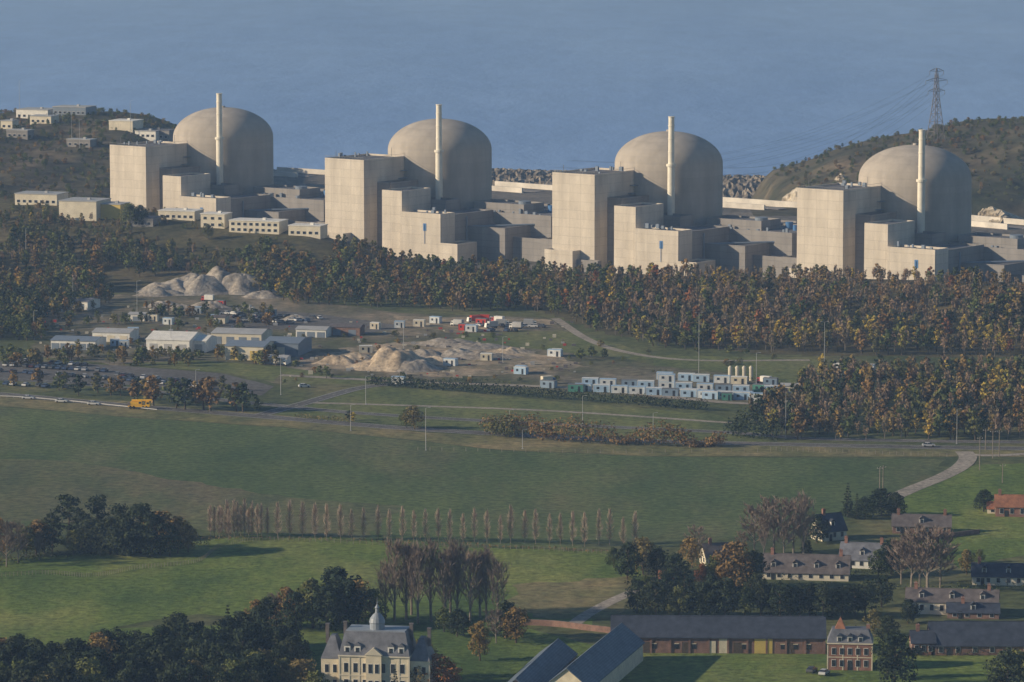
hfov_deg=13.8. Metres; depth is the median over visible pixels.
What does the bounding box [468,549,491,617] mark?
tall bare tree
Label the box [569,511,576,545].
poplar tree
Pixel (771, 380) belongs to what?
site cabin
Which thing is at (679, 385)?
site cabin
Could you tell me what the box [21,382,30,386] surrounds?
parked car
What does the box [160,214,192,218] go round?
windows
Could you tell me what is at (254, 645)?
dark woodland
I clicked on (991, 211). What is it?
chalk cliff
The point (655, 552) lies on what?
dark oak tree
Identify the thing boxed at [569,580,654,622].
farm track
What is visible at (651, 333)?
oak tree
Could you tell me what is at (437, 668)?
oak tree
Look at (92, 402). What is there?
car on road
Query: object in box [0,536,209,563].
bramble hedge
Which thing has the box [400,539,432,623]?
tall bare tree
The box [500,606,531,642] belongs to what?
oak tree
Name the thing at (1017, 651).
dark oak tree
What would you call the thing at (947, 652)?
garden hedge
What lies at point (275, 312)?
site cabin
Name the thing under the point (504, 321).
box truck
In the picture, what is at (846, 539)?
chimneys
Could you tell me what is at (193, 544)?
dark oak tree
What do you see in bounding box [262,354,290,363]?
site hut
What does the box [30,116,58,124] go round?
walls
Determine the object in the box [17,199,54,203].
windows
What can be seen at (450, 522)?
poplar tree
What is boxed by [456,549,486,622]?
tall bare tree
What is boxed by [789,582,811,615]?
pine tree
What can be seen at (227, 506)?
poplar tree
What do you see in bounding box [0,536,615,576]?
wire fence
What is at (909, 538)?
bare tree
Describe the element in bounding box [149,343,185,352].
doors
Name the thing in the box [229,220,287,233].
walls
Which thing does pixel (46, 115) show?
roof
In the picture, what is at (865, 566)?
walls
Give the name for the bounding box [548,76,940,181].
power lines
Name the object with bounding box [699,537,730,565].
cottage
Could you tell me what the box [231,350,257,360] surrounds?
doors
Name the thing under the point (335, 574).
oak tree
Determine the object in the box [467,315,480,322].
box truck
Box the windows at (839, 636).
[831,633,867,669]
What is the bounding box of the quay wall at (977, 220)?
[971,215,1023,229]
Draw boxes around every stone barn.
[508,638,577,681]
[548,623,644,681]
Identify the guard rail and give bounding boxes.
[0,395,156,409]
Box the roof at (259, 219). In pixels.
[228,217,288,221]
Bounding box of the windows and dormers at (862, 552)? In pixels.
[852,547,876,565]
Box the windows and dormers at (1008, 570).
[976,564,1020,584]
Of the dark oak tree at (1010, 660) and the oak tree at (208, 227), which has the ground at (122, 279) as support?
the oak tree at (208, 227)
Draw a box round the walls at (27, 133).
[6,130,33,139]
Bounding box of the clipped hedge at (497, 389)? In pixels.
[364,373,709,409]
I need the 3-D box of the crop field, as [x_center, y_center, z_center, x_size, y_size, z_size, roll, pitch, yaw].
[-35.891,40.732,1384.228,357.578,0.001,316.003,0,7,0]
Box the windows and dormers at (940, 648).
[939,647,1011,654]
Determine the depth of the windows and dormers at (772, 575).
1178.17 m
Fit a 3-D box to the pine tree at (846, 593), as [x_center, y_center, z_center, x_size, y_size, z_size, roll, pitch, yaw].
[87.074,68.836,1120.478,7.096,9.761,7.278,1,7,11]
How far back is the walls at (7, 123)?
2389.82 m
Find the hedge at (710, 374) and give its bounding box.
[652,369,795,382]
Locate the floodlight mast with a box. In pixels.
[820,321,828,380]
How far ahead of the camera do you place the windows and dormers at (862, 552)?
1196.31 m
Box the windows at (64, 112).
[54,111,83,113]
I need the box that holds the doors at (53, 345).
[51,343,93,349]
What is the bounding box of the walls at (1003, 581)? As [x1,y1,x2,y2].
[972,577,1023,585]
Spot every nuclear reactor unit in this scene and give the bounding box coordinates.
[110,93,324,224]
[318,104,551,262]
[542,116,796,277]
[783,129,1023,281]
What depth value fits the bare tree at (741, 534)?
1217.22 m
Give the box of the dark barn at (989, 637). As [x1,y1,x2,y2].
[927,621,1023,654]
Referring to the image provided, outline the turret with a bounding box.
[835,617,869,630]
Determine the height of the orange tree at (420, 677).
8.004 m
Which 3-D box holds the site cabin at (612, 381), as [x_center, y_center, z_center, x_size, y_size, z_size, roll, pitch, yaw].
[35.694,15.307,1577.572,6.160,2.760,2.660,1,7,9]
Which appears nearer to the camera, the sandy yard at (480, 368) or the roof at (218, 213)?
the sandy yard at (480, 368)
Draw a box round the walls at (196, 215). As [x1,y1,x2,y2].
[158,210,203,220]
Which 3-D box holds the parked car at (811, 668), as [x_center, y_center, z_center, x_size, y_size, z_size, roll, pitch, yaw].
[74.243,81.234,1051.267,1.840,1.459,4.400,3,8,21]
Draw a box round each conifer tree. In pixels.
[658,550,672,584]
[678,566,695,610]
[799,524,812,553]
[839,483,855,517]
[852,494,861,518]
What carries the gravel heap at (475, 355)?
on the sandy yard at (480, 368)
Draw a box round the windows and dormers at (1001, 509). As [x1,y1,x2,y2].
[1000,508,1023,516]
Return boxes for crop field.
[0,407,945,548]
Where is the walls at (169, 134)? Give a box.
[159,130,173,141]
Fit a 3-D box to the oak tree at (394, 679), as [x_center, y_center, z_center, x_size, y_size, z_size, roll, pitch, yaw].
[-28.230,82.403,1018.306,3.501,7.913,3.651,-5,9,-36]
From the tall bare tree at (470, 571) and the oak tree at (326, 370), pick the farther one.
the oak tree at (326, 370)
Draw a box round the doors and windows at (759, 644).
[643,639,810,653]
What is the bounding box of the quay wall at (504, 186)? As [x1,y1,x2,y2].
[492,181,551,192]
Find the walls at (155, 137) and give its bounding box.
[135,131,158,140]
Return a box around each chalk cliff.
[782,187,796,201]
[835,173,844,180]
[978,206,1023,222]
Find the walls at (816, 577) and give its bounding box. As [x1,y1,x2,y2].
[762,565,850,580]
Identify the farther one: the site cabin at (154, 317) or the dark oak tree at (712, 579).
the site cabin at (154, 317)
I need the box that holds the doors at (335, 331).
[333,329,355,335]
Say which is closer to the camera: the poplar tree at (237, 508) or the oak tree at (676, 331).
the poplar tree at (237, 508)
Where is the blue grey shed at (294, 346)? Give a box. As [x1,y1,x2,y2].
[266,336,312,356]
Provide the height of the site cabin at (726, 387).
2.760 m
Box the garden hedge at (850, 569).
[781,565,891,579]
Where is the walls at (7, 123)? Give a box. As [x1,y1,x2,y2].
[1,120,18,128]
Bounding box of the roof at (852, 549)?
[839,541,886,561]
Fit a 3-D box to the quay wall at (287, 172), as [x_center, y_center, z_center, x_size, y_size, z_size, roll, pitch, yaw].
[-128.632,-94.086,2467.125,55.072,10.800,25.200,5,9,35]
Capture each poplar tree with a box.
[206,504,212,531]
[211,505,217,535]
[216,505,222,536]
[218,507,224,535]
[222,499,229,528]
[225,509,231,533]
[229,498,238,537]
[233,501,240,536]
[238,505,242,531]
[240,499,247,536]
[245,508,251,537]
[249,503,255,532]
[253,504,260,537]
[258,503,265,537]
[263,507,270,537]
[272,501,282,538]
[283,500,293,537]
[298,502,308,537]
[310,502,318,533]
[322,504,330,540]
[336,504,345,538]
[347,509,355,540]
[360,507,367,539]
[374,504,381,535]
[385,509,391,535]
[399,507,407,540]
[410,510,418,537]
[422,508,428,541]
[434,508,441,541]
[446,508,452,536]
[459,514,466,538]
[471,507,478,541]
[483,509,490,537]
[496,515,502,543]
[506,504,516,542]
[521,510,529,537]
[532,508,540,543]
[547,513,553,544]
[555,513,563,544]
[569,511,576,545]
[580,512,588,546]
[595,508,602,538]
[605,509,615,544]
[620,518,626,542]
[630,511,638,541]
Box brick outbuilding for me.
[908,623,936,654]
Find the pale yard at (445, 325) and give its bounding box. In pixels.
[393,315,563,332]
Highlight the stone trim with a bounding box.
[827,637,873,670]
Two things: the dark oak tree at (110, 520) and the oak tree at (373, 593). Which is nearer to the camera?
the oak tree at (373, 593)
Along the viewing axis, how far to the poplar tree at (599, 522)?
1234.26 m
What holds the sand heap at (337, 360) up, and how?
on the sandy yard at (480, 368)
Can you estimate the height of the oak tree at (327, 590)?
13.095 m
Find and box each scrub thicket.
[0,107,176,198]
[4,194,330,256]
[773,115,1023,202]
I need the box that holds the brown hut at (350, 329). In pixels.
[329,323,364,335]
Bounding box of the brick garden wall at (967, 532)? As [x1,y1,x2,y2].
[901,529,979,539]
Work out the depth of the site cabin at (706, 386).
1563.43 m
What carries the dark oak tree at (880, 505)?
on the ground at (122, 279)
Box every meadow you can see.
[0,534,644,638]
[4,624,1022,681]
[275,387,769,441]
[619,654,815,681]
[653,356,829,383]
[896,463,1023,567]
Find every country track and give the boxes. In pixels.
[893,451,976,497]
[965,453,1023,455]
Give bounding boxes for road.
[0,378,769,436]
[0,392,1023,449]
[22,395,33,398]
[55,398,67,402]
[87,401,99,404]
[256,383,387,414]
[279,374,804,403]
[298,383,310,387]
[769,435,1023,442]
[922,442,934,446]
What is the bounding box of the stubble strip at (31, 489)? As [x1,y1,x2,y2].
[0,459,402,539]
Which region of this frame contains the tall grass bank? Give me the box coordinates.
[202,536,607,551]
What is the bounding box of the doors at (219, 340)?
[217,336,258,343]
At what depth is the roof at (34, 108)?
2459.26 m
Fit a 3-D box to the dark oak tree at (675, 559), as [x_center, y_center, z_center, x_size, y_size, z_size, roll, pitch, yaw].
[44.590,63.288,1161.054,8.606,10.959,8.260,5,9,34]
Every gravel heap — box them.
[132,286,184,296]
[135,279,185,292]
[142,300,176,307]
[166,304,188,310]
[174,273,199,288]
[184,274,228,295]
[191,301,230,307]
[206,266,251,283]
[222,273,276,294]
[242,290,281,298]
[283,315,315,320]
[396,359,442,372]
[413,348,441,357]
[415,338,476,346]
[440,342,510,349]
[441,348,472,357]
[447,351,523,359]
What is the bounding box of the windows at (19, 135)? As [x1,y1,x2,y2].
[8,134,25,136]
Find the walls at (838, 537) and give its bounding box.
[811,523,846,540]
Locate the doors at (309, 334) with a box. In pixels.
[297,332,324,337]
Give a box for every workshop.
[50,335,105,349]
[92,328,138,341]
[211,327,272,343]
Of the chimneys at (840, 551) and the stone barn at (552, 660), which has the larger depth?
the chimneys at (840, 551)
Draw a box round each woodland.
[0,203,245,292]
[0,282,114,340]
[0,603,314,681]
[239,234,1023,355]
[747,353,1023,439]
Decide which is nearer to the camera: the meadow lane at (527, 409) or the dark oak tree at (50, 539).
the dark oak tree at (50, 539)
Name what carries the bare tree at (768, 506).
on the ground at (122, 279)
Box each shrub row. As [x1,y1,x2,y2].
[477,407,728,447]
[482,415,520,436]
[723,404,785,439]
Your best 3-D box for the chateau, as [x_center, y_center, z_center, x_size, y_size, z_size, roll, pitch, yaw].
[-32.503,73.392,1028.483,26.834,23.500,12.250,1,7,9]
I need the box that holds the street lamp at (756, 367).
[756,352,760,383]
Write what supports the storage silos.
on the dirt yard at (599, 366)
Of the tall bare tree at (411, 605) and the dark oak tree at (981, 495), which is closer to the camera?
the tall bare tree at (411, 605)
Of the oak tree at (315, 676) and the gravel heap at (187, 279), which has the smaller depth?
the oak tree at (315, 676)
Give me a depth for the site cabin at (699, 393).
1545.01 m
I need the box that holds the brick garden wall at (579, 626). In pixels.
[523,619,610,632]
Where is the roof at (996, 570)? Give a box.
[971,562,1023,577]
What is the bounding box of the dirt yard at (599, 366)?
[28,292,820,401]
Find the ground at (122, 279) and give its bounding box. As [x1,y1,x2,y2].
[0,111,1023,643]
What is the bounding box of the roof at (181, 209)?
[157,208,203,211]
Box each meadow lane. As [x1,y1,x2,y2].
[315,402,731,422]
[551,318,809,360]
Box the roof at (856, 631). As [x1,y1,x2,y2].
[827,626,872,643]
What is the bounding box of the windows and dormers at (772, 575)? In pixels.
[766,559,850,579]
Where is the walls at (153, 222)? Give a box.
[125,217,160,226]
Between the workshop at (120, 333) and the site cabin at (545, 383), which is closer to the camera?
the site cabin at (545, 383)
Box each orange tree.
[410,665,432,681]
[415,639,441,661]
[438,662,462,681]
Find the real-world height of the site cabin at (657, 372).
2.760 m
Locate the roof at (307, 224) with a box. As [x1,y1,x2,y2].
[288,222,327,226]
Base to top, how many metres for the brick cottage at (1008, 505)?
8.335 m
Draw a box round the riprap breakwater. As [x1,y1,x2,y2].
[492,168,764,198]
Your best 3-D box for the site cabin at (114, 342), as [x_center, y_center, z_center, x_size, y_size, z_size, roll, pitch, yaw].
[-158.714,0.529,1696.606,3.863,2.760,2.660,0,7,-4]
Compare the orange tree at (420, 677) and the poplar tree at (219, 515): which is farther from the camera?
the poplar tree at (219, 515)
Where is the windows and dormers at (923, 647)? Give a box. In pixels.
[914,645,932,654]
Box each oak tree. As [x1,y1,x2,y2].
[15,525,39,555]
[20,519,58,554]
[31,523,58,553]
[58,529,83,554]
[71,518,106,553]
[93,516,124,554]
[104,517,142,556]
[117,502,158,553]
[118,203,139,224]
[131,205,147,224]
[131,512,174,556]
[143,510,178,554]
[157,525,183,555]
[167,515,194,553]
[179,525,198,551]
[200,224,213,239]
[243,599,263,613]
[256,596,278,617]
[266,591,286,615]
[267,657,298,681]
[273,586,298,622]
[278,591,310,627]
[278,658,323,681]
[289,577,329,627]
[302,670,329,681]
[306,584,346,631]
[314,566,363,622]
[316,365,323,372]
[321,365,330,377]
[323,579,368,625]
[342,579,375,623]
[360,588,388,619]
[392,669,397,681]
[397,410,411,427]
[401,405,424,428]
[414,653,461,681]
[434,607,453,631]
[443,608,471,636]
[467,620,491,660]
[483,609,507,642]
[489,599,524,638]
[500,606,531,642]
[574,348,585,359]
[587,345,595,355]
[600,348,607,356]
[604,547,620,567]
[613,542,645,579]
[624,578,651,613]
[630,536,655,574]
[635,579,668,614]
[638,575,654,598]
[641,546,669,577]
[642,326,659,345]
[648,320,667,341]
[657,572,680,603]
[659,326,673,345]
[659,552,691,587]
[665,585,692,614]
[670,325,682,344]
[677,536,705,567]
[678,577,697,605]
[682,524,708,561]
[687,582,716,614]
[693,562,706,583]
[700,575,722,603]
[702,555,724,578]
[706,577,743,614]
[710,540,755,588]
[714,565,728,587]
[731,585,756,615]
[739,550,772,586]
[745,572,766,602]
[808,514,831,542]
[855,496,874,518]
[861,609,883,636]
[865,488,894,515]
[867,548,891,577]
[870,629,918,681]
[873,643,905,677]
[874,614,900,642]
[877,539,906,574]
[884,492,907,515]
[958,549,975,574]
[973,489,993,511]
[974,549,984,561]
[982,648,1023,681]
[998,648,1023,681]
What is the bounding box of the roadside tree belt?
[8,367,263,411]
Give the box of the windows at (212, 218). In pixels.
[203,216,221,226]
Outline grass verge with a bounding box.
[0,396,1023,456]
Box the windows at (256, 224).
[231,222,276,231]
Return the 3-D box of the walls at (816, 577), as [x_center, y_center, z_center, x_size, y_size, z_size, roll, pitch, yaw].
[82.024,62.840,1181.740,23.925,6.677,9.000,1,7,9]
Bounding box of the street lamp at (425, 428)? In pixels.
[425,407,429,449]
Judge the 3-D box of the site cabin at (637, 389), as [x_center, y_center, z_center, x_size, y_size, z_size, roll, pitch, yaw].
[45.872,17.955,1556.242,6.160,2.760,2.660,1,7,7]
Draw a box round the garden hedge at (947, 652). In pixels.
[878,648,983,656]
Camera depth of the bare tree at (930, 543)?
1159.44 m
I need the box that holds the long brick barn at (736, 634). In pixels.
[611,615,826,653]
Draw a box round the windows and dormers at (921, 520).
[896,515,946,533]
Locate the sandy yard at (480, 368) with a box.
[314,341,587,377]
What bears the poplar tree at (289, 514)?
on the meadow at (236, 575)
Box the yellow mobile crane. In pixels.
[127,399,151,408]
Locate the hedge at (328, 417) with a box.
[295,412,353,421]
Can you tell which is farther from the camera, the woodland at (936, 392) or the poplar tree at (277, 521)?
the woodland at (936, 392)
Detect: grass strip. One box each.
[122,360,285,381]
[282,367,414,384]
[454,330,651,359]
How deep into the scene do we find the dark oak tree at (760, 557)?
1165.08 m
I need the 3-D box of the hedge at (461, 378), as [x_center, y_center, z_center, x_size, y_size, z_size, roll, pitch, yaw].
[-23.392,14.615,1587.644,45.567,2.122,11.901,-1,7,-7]
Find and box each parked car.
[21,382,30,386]
[41,383,49,387]
[806,666,817,672]
[818,668,829,675]
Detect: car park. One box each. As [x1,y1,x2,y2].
[0,360,273,394]
[216,308,393,333]
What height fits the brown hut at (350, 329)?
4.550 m
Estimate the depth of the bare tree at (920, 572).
1164.84 m
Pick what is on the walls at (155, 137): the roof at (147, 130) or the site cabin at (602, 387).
the roof at (147, 130)
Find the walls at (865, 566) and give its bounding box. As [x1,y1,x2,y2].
[852,561,873,568]
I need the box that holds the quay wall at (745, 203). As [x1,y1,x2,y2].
[723,197,796,209]
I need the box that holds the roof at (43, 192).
[14,191,68,194]
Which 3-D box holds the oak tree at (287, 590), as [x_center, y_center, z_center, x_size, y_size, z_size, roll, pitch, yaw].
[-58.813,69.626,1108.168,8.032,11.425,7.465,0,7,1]
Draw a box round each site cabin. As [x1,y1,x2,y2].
[110,338,119,345]
[119,340,128,346]
[148,314,158,320]
[162,317,174,324]
[194,306,201,312]
[215,300,225,304]
[265,309,276,315]
[359,345,371,352]
[370,322,380,328]
[391,376,405,383]
[394,320,404,327]
[413,319,425,326]
[429,316,441,322]
[443,357,457,365]
[458,323,468,329]
[465,324,477,331]
[475,318,488,323]
[480,353,492,360]
[514,366,528,374]
[540,379,557,387]
[547,348,562,356]
[567,383,583,391]
[575,383,591,390]
[582,377,598,384]
[593,384,610,391]
[599,378,616,385]
[611,385,627,392]
[621,379,637,386]
[629,386,645,393]
[637,380,654,386]
[646,387,662,394]
[656,371,672,378]
[658,373,674,381]
[658,382,674,387]
[662,388,678,395]
[675,382,692,389]
[678,372,693,380]
[680,388,696,396]
[693,373,709,381]
[696,383,713,389]
[697,389,714,397]
[701,390,718,398]
[713,375,730,382]
[715,383,731,390]
[717,390,733,398]
[721,392,732,400]
[731,376,747,383]
[732,384,749,390]
[733,391,750,399]
[750,392,762,400]
[752,383,769,391]
[763,377,778,384]
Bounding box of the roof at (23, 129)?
[6,128,34,130]
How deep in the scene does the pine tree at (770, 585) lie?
1123.11 m
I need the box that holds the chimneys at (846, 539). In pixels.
[844,535,883,544]
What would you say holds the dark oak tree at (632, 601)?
on the ground at (122, 279)
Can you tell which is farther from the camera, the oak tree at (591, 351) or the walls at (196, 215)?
the walls at (196, 215)
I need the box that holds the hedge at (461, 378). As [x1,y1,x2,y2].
[390,376,510,384]
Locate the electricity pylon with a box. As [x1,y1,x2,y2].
[926,68,947,141]
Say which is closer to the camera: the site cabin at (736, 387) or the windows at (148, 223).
the site cabin at (736, 387)
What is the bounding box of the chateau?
[321,603,434,681]
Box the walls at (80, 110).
[53,106,95,115]
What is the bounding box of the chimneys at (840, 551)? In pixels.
[770,547,842,556]
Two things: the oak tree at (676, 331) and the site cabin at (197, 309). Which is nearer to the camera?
the oak tree at (676, 331)
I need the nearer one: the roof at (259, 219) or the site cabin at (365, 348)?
the site cabin at (365, 348)
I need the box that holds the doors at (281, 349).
[277,347,284,354]
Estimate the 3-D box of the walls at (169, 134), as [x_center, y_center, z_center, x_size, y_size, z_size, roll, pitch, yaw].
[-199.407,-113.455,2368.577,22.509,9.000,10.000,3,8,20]
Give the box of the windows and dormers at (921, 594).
[912,589,985,613]
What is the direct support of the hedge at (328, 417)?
on the roadside meadow at (382, 395)
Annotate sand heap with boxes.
[312,355,360,364]
[345,352,371,359]
[346,360,382,371]
[366,346,424,371]
[424,355,458,364]
[486,347,534,353]
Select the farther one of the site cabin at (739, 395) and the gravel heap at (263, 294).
the gravel heap at (263, 294)
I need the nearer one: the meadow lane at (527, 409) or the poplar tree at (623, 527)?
the poplar tree at (623, 527)
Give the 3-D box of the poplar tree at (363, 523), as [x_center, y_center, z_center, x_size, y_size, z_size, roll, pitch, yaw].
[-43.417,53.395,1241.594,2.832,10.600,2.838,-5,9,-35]
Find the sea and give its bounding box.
[0,0,1023,176]
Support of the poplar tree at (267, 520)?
on the meadow at (236, 575)
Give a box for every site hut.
[48,297,99,309]
[128,312,148,320]
[210,315,228,323]
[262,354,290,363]
[295,326,331,337]
[780,383,802,392]
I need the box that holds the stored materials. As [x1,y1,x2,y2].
[39,306,577,376]
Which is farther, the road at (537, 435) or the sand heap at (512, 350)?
the sand heap at (512, 350)
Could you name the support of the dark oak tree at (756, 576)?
on the ground at (122, 279)
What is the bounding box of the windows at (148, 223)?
[127,221,150,224]
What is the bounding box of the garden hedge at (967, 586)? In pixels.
[880,579,1023,589]
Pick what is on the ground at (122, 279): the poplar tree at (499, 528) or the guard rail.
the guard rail
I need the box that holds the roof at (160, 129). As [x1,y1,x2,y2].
[137,127,174,130]
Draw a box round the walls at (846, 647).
[827,644,872,670]
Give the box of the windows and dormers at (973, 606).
[952,601,993,618]
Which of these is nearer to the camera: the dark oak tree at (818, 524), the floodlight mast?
the dark oak tree at (818, 524)
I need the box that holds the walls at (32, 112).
[16,110,52,117]
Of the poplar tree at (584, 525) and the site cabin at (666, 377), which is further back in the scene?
the site cabin at (666, 377)
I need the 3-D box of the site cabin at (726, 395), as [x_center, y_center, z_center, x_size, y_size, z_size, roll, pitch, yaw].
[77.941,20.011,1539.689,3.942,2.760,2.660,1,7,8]
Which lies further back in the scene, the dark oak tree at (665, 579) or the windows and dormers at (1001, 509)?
the windows and dormers at (1001, 509)
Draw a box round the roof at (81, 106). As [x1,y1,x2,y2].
[52,104,95,107]
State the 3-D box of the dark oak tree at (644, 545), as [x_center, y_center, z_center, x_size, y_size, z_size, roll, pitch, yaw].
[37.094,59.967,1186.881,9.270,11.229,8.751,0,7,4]
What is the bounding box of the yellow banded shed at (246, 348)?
[224,340,274,360]
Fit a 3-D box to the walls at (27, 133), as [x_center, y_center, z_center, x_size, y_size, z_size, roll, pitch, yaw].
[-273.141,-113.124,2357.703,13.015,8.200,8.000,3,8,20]
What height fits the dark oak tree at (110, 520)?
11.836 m
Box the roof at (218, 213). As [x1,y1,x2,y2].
[200,211,232,214]
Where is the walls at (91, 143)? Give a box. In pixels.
[66,139,96,147]
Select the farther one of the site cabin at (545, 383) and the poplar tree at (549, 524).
the site cabin at (545, 383)
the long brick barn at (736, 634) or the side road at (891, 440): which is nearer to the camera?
the long brick barn at (736, 634)
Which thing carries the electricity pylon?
on the ground at (122, 279)
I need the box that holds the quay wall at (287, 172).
[274,167,324,176]
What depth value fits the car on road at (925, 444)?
1424.57 m
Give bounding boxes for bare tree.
[0,517,16,556]
[0,520,19,566]
[2,519,31,562]
[221,522,234,539]
[373,557,393,618]
[381,536,409,621]
[392,540,418,619]
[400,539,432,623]
[400,544,421,614]
[415,531,442,621]
[428,543,456,615]
[440,539,458,611]
[442,535,471,615]
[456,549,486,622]
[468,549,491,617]
[474,538,499,619]
[482,555,511,608]
[734,531,748,544]
[738,503,771,549]
[754,509,775,552]
[756,494,794,552]
[762,502,803,552]
[772,496,817,552]
[790,487,816,553]
[882,535,913,583]
[891,530,936,586]
[896,524,938,586]
[904,522,961,587]
[918,528,958,587]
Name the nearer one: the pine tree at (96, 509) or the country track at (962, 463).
the pine tree at (96, 509)
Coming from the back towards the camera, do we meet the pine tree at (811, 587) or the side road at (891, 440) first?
the side road at (891, 440)
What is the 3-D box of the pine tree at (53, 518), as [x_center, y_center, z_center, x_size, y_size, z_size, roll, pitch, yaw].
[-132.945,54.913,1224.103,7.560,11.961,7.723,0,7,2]
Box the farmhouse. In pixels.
[891,508,951,533]
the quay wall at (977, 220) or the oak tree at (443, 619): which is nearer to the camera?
the oak tree at (443, 619)
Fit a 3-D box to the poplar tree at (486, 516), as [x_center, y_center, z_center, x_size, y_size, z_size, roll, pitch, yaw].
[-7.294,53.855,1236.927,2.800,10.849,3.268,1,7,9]
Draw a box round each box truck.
[201,294,214,300]
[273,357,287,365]
[450,319,463,325]
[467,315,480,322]
[480,314,492,320]
[484,321,497,327]
[491,316,504,320]
[496,319,508,324]
[509,321,522,328]
[523,319,536,324]
[541,375,555,379]
[757,375,771,382]
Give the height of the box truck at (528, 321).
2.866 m
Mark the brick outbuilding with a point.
(922, 640)
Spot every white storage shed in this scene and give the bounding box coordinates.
[145,330,205,352]
[193,335,216,352]
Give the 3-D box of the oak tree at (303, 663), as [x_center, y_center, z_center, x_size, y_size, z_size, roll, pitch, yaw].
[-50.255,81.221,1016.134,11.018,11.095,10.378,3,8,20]
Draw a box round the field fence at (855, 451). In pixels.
[770,447,932,455]
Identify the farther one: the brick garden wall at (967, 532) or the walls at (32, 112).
the walls at (32, 112)
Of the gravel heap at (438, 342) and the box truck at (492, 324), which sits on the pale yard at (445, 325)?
the box truck at (492, 324)
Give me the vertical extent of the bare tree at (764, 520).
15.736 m
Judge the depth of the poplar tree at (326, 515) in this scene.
1241.11 m
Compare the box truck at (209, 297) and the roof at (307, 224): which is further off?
the roof at (307, 224)
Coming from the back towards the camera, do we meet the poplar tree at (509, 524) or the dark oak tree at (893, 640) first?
the poplar tree at (509, 524)
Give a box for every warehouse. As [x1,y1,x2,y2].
[58,197,110,220]
[101,201,130,218]
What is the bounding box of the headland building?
[108,118,143,132]
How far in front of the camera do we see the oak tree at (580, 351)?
1651.73 m
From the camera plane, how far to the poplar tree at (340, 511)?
1240.44 m
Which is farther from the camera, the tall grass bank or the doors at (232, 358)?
the doors at (232, 358)
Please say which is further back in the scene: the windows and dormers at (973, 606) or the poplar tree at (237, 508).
the poplar tree at (237, 508)
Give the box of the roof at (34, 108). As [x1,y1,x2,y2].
[15,107,52,109]
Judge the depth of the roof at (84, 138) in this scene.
2319.62 m
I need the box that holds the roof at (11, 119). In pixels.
[0,118,17,120]
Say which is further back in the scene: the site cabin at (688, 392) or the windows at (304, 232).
the windows at (304, 232)
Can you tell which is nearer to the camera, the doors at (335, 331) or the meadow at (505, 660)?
the meadow at (505, 660)
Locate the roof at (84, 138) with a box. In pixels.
[67,137,96,139]
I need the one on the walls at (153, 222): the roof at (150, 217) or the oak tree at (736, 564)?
the roof at (150, 217)
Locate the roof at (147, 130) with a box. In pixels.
[134,129,158,131]
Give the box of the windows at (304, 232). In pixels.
[290,231,317,234]
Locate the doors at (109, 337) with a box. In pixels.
[95,335,126,341]
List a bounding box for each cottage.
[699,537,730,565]
[905,581,999,614]
[946,596,999,618]
[986,501,994,513]
[994,489,1023,516]
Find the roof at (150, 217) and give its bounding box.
[126,215,161,218]
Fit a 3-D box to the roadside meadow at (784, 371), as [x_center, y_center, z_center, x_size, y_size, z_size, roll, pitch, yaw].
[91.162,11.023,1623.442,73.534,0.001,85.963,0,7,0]
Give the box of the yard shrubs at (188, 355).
[0,300,800,382]
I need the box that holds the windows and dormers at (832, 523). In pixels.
[814,518,843,540]
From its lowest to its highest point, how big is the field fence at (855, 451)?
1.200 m
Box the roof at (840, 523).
[809,512,847,532]
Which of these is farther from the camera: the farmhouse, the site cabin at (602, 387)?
the site cabin at (602, 387)
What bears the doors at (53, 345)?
in the workshop at (59, 341)
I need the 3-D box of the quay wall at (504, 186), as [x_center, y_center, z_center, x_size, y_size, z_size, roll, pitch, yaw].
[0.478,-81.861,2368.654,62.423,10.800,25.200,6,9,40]
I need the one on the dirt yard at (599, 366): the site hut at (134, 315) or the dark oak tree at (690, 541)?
the site hut at (134, 315)
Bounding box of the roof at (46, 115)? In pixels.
[29,114,58,116]
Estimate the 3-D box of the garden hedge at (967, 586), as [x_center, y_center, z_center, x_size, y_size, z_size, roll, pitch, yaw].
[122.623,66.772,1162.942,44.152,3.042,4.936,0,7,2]
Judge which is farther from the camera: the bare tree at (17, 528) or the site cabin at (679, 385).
the site cabin at (679, 385)
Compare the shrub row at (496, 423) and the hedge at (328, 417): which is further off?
the hedge at (328, 417)
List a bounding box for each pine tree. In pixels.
[41,511,62,550]
[49,494,85,542]
[84,494,110,526]
[107,503,135,547]
[749,580,772,615]
[757,583,782,615]
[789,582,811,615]
[798,582,821,615]
[809,581,835,615]
[831,584,855,618]
[838,583,866,615]
[853,579,879,616]
[865,575,896,606]
[900,598,921,623]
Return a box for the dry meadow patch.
[506,576,650,618]
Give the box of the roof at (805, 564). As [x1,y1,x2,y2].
[762,553,851,574]
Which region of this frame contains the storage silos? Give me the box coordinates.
[728,366,752,380]
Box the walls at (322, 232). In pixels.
[288,225,327,238]
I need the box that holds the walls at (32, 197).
[15,193,67,205]
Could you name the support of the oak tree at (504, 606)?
on the meadow at (505, 660)
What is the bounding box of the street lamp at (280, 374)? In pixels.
[280,354,284,394]
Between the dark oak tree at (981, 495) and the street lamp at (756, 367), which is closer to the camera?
the dark oak tree at (981, 495)
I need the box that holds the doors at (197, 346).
[195,344,201,350]
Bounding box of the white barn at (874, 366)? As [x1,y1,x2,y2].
[833,363,876,377]
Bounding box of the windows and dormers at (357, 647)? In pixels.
[324,641,425,681]
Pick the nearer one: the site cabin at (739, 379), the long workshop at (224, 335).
the site cabin at (739, 379)
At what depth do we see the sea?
3747.76 m
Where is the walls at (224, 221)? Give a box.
[201,213,231,228]
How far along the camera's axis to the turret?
1055.50 m

